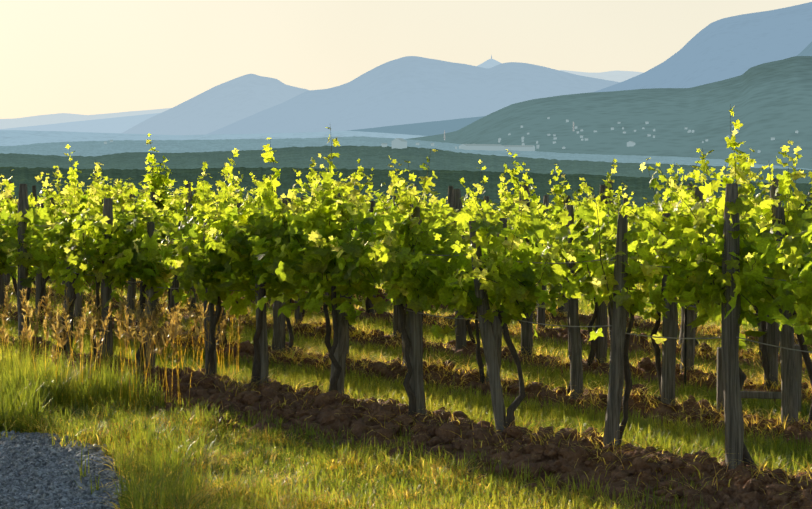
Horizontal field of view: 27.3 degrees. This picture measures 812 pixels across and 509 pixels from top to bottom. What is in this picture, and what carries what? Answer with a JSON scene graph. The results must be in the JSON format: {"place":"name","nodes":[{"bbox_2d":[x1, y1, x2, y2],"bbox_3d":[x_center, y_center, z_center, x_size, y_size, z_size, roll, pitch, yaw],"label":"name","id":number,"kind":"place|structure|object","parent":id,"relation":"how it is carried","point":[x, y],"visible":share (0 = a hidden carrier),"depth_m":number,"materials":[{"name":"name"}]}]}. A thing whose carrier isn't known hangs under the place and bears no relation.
{"place":"outdoors","nodes":[
{"label":"outdoors","id":0,"kind":"place"},
{"bbox_2d":[0,130,424,145],"bbox_3d":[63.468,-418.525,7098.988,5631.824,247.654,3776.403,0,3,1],"label":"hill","id":1,"kind":"structure","parent":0,"point":[14,137],"depth_m":7520.37,"materials":[{"name":"blue"}]},
{"bbox_2d":[122,74,308,134],"bbox_3d":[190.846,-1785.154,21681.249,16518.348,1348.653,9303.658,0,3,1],"label":"mountain peak","id":2,"kind":"structure","parent":0,"point":[222,105],"depth_m":21805.25,"materials":[{"name":"blue stone"}]},
{"bbox_2d":[0,59,501,132],"bbox_3d":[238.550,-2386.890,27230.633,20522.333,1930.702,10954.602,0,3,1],"label":"distant mountains","id":3,"kind":"structure","parent":0,"point":[116,125],"depth_m":28039.55,"materials":[{"name":"blue stone"}]},
{"bbox_2d":[0,70,642,128],"bbox_3d":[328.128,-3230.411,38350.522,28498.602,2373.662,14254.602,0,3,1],"label":"mountain ridge","id":4,"kind":"structure","parent":0,"point":[619,76],"depth_m":39989.13,"materials":[{"name":"blue stone"}]},
{"bbox_2d":[0,0,811,118],"bbox_3d":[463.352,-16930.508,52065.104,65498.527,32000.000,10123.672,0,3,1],"label":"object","id":5,"kind":"object","parent":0,"point":[87,57],"visible":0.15,"depth_m":57253.70,"materials":[{"name":"beige"}]},
{"bbox_2d":[0,145,811,183],"bbox_3d":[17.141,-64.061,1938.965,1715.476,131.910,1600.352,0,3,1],"label":"wooded hill","id":6,"kind":"structure","parent":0,"point":[374,157],"depth_m":2115.62,"materials":[{"name":"green plant"}]},
{"bbox_2d":[0,167,811,215],"bbox_3d":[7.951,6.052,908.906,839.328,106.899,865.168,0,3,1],"label":"field","id":7,"kind":"structure","parent":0,"point":[639,187],"depth_m":1029.58,"materials":[{"name":"green plant"}]},
{"bbox_2d":[0,136,811,169],"bbox_3d":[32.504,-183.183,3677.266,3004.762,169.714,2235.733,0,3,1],"label":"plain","id":8,"kind":"structure","parent":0,"point":[90,148],"depth_m":3930.95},
{"bbox_2d":[0,104,811,350],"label":"vineyard leaves","id":9,"kind":"object","parent":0,"point":[291,267],"visible":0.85,"depth_m":14.13,"materials":[{"name":"green plant"}]},
{"bbox_2d":[0,269,811,508],"bbox_3d":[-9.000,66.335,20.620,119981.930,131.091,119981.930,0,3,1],"label":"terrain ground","id":10,"kind":"structure","parent":0,"point":[365,475],"depth_m":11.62,"materials":[{"name":"green plant"}]},
{"bbox_2d":[1,289,242,407],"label":"dry grass stalks","id":11,"kind":"object","parent":10,"relation":"on","point":[165,370],"visible":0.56,"depth_m":15.94,"materials":[{"name":"brown plant"}]},
{"bbox_2d":[0,285,244,364],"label":"wild grass plumes","id":12,"kind":"object","parent":11,"relation":"attached to","point":[175,329],"visible":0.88,"depth_m":15.97,"materials":[{"name":"brown plant"}]},
{"bbox_2d":[0,178,797,469],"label":"wooden posts","id":13,"kind":"object","parent":10,"relation":"on","point":[491,335],"visible":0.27,"depth_m":14.18,"materials":[{"name":"brown wood"}]},
{"bbox_2d":[1,201,811,352],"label":"vineyard wires","id":14,"kind":"object","parent":13,"relation":"attached to","point":[527,321],"visible":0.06,"depth_m":12.50,"materials":[{"name":"grey metal"}]},
{"bbox_2d":[0,305,810,452],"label":"soil strip","id":15,"kind":"object","parent":10,"relation":"on","point":[663,409],"visible":0.1,"depth_m":15.03,"materials":[{"name":"brown soil"}]},
{"bbox_2d":[0,278,811,508],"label":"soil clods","id":16,"kind":"object","parent":10,"relation":"on","point":[568,457],"visible":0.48,"depth_m":13.50,"materials":[{"name":"brown soil"}]},
{"bbox_2d":[0,278,811,508],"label":"dry grass","id":17,"kind":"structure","parent":10,"relation":"on","point":[511,330],"depth_m":16.27,"materials":[{"name":"plant"}]},
{"bbox_2d":[5,287,811,405],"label":"soil strip","id":18,"kind":"object","parent":10,"relation":"on","point":[605,369],"visible":0.08,"depth_m":17.94,"materials":[{"name":"brown soil"}]},
{"bbox_2d":[16,347,811,508],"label":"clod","id":19,"kind":"object","parent":10,"relation":"on","point":[578,468],"visible":0.06,"depth_m":11.69,"materials":[{"name":"brown soil"}]},
{"bbox_2d":[89,281,811,373],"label":"soil strip","id":20,"kind":"object","parent":10,"relation":"on","point":[549,333],"visible":0.08,"depth_m":20.10,"materials":[{"name":"brown soil"}]},
{"bbox_2d":[305,291,811,350],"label":"soil strip","id":21,"kind":"object","parent":10,"relation":"on","point":[587,320],"visible":0.02,"depth_m":22.47,"materials":[{"name":"brown soil"}]},
{"bbox_2d":[717,345,801,413],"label":"wooden stakes","id":22,"kind":"object","parent":10,"relation":"on","point":[761,394],"visible":0.23,"depth_m":14.38,"materials":[{"name":"grey wood"}]},
{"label":"slope trees","id":23,"kind":"object","parent":10,"relation":"on","visible":0},
{"bbox_2d":[246,191,505,211],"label":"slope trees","id":24,"kind":"object","parent":23,"relation":"attached to","point":[481,200],"depth_m":57.38,"materials":[{"name":"green plant"}]},
{"bbox_2d":[9,263,811,465],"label":"grapevine trunks","id":25,"kind":"object","parent":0,"point":[511,408],"visible":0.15,"depth_m":15.18,"materials":[{"name":"brown wood"}]},
{"bbox_2d":[10,182,811,285],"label":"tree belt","id":26,"kind":"object","parent":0,"point":[807,203],"depth_m":28.21,"materials":[{"name":"green plant"}]},
{"bbox_2d":[206,56,619,134],"bbox_3d":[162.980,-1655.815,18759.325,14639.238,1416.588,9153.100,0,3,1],"label":"mountain peak","id":27,"kind":"structure","parent":0,"point":[408,90],"depth_m":18716.71,"materials":[{"name":"blue stone"}]},
{"bbox_2d":[105,117,796,150],"bbox_3d":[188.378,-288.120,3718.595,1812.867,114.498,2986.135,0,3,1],"label":"distant village","id":28,"kind":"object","parent":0,"point":[401,139],"depth_m":4117.49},
{"bbox_2d":[348,42,811,135],"bbox_3d":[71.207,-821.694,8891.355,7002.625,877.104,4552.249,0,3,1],"label":"distant hill","id":29,"kind":"structure","parent":0,"point":[432,128],"depth_m":9384.50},
{"bbox_2d":[409,56,811,168],"bbox_3d":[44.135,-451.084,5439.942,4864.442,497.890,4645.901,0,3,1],"label":"hill","id":30,"kind":"structure","parent":0,"point":[768,100],"depth_m":4910.99,"materials":[{"name":"green plant"}]},
{"bbox_2d":[104,117,797,152],"bbox_3d":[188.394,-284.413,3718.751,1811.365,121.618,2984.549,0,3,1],"label":"town house walls","id":31,"kind":"structure","parent":30,"relation":"on","point":[397,143],"depth_m":4106.28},
{"bbox_2d":[684,306,686,385],"bbox_3d":[2.675,0.571,15.962,0.019,1.750,0.032,0,3,1],"label":"stake","id":32,"kind":"object","parent":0,"point":[685,346],"visible":0.44,"depth_m":15.97,"materials":[{"name":"wood"}]},
{"bbox_2d":[595,2,811,91],"bbox_3d":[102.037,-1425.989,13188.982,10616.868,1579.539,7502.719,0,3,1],"label":"mountain massif","id":33,"kind":"structure","parent":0,"point":[726,48],"depth_m":13121.04,"materials":[{"name":"blue stone"}]},
{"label":"gravel track","id":34,"kind":"structure","parent":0},
{"bbox_2d":[0,430,130,508],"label":"track stones","id":35,"kind":"object","parent":34,"relation":"on","point":[39,483],"visible":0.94,"depth_m":11.73,"materials":[{"name":"grey gravel"}]}
]}

